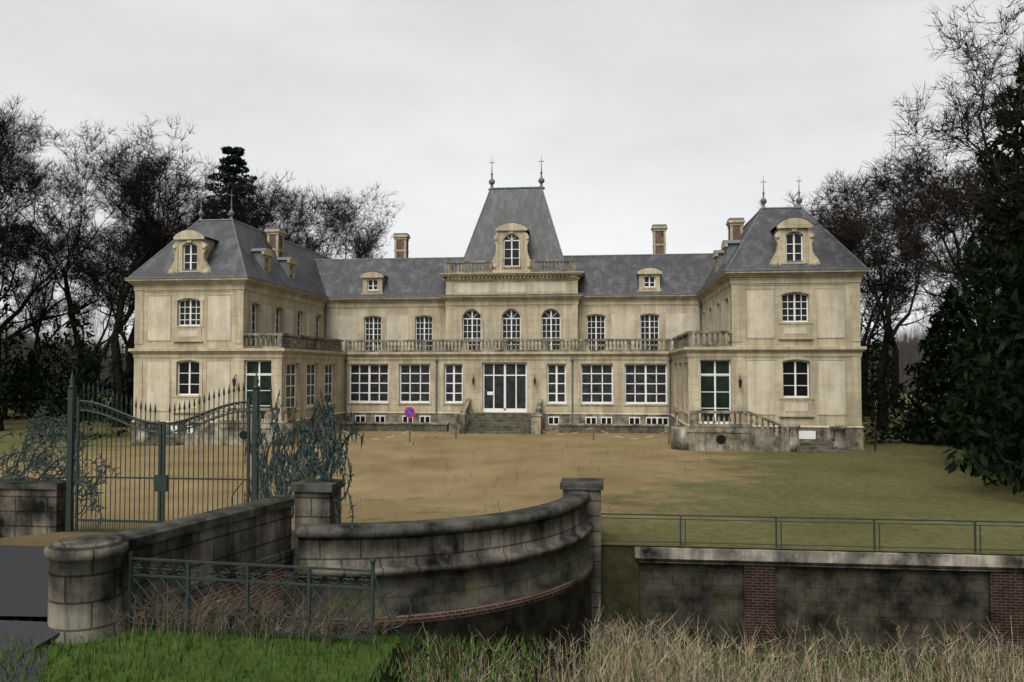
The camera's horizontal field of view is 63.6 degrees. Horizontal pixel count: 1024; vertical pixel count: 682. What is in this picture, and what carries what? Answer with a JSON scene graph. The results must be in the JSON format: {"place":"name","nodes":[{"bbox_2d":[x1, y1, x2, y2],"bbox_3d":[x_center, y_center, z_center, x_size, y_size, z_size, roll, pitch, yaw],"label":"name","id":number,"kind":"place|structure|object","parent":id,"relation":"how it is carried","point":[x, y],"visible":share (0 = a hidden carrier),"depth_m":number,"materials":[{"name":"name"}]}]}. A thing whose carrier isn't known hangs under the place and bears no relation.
{"place":"outdoors","nodes":[
{"label":"outdoors","id":0,"kind":"place"},
{"bbox_2d":[0,620,59,681],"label":"road","id":1,"kind":"structure","parent":0,"point":[25,629],"depth_m":11.49,"materials":[{"name":"grey asphalt"}]},
{"bbox_2d":[39,627,400,681],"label":"bank","id":2,"kind":"structure","parent":0,"point":[322,665],"depth_m":10.99,"materials":[{"name":"green plant"}]},
{"bbox_2d":[0,617,1023,681],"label":"grass tufts","id":3,"kind":"object","parent":2,"relation":"on","point":[375,645],"visible":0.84,"depth_m":10.88,"materials":[{"name":"plant"}]},
{"bbox_2d":[87,439,1023,681],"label":"dry weeds","id":4,"kind":"object","parent":2,"relation":"on","point":[681,676],"visible":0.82,"depth_m":15.61,"materials":[{"name":"beige plant"}]},
{"bbox_2d":[0,314,950,393],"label":"woodland backdrop","id":5,"kind":"structure","parent":0,"point":[909,353],"depth_m":149.55,"materials":[{"name":"grey plant"}]},
{"bbox_2d":[0,393,1023,554],"bbox_3d":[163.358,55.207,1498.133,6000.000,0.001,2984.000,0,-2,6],"label":"ground","id":6,"kind":"structure","parent":0,"point":[662,478],"depth_m":31.66,"materials":[{"name":"brown plant"}]},
{"bbox_2d":[0,96,406,439],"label":"trees","id":7,"kind":"object","parent":6,"relation":"on","point":[141,188],"visible":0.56,"depth_m":70.20,"materials":[{"name":"black plant"}]},
{"bbox_2d":[124,155,870,452],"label":"chateau","id":8,"kind":"structure","parent":6,"relation":"on","point":[747,336],"depth_m":57.56,"materials":[{"name":"stone"}]},
{"bbox_2d":[335,407,875,450],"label":"posts and sign","id":9,"kind":"object","parent":6,"relation":"on","point":[409,412],"visible":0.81,"depth_m":48.83,"materials":[{"name":"painted metal"},{"name":"wood"},{"name":"plastic"}]},
{"bbox_2d":[727,0,1023,494],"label":"trees","id":10,"kind":"object","parent":6,"relation":"on","point":[983,387],"visible":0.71,"depth_m":42.65,"materials":[{"name":"black plant"}]},
{"bbox_2d":[0,0,1023,345],"label":"sky","id":11,"kind":"structure","parent":0,"point":[639,114],"materials":[{"name":"white"}]},
{"bbox_2d":[576,648,1023,681],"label":"moat bed","id":12,"kind":"object","parent":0,"point":[877,657],"depth_m":19.56,"materials":[{"name":"plant"}]},
{"bbox_2d":[0,479,343,643],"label":"bridge","id":13,"kind":"structure","parent":12,"relation":"on","point":[55,576],"depth_m":14.32,"materials":[{"name":"stone"}]},
{"bbox_2d":[0,370,364,571],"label":"gate","id":14,"kind":"structure","parent":13,"relation":"on","point":[323,437],"depth_m":21.31,"materials":[{"name":"green metal"}]},
{"bbox_2d":[128,551,458,678],"bbox_3d":[-3.253,3.883,11.843,4.975,1.840,0.474,0,-2,6],"label":"lattice railing","id":15,"kind":"object","parent":13,"relation":"on","point":[248,581],"visible":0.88,"depth_m":11.85,"materials":[{"name":"green metal"}]},
{"bbox_2d":[294,478,603,681],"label":"curved wall","id":16,"kind":"structure","parent":12,"relation":"on","point":[527,572],"depth_m":16.85,"materials":[{"name":"stone"}]},
{"bbox_2d":[601,545,1023,662],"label":"moat wall","id":17,"kind":"structure","parent":0,"point":[863,594],"depth_m":20.49,"materials":[{"name":"grey stone"}]},
{"bbox_2d":[601,513,1023,553],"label":"railing","id":18,"kind":"object","parent":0,"point":[975,549],"visible":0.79,"depth_m":20.51,"materials":[{"name":"metal"}]}
]}

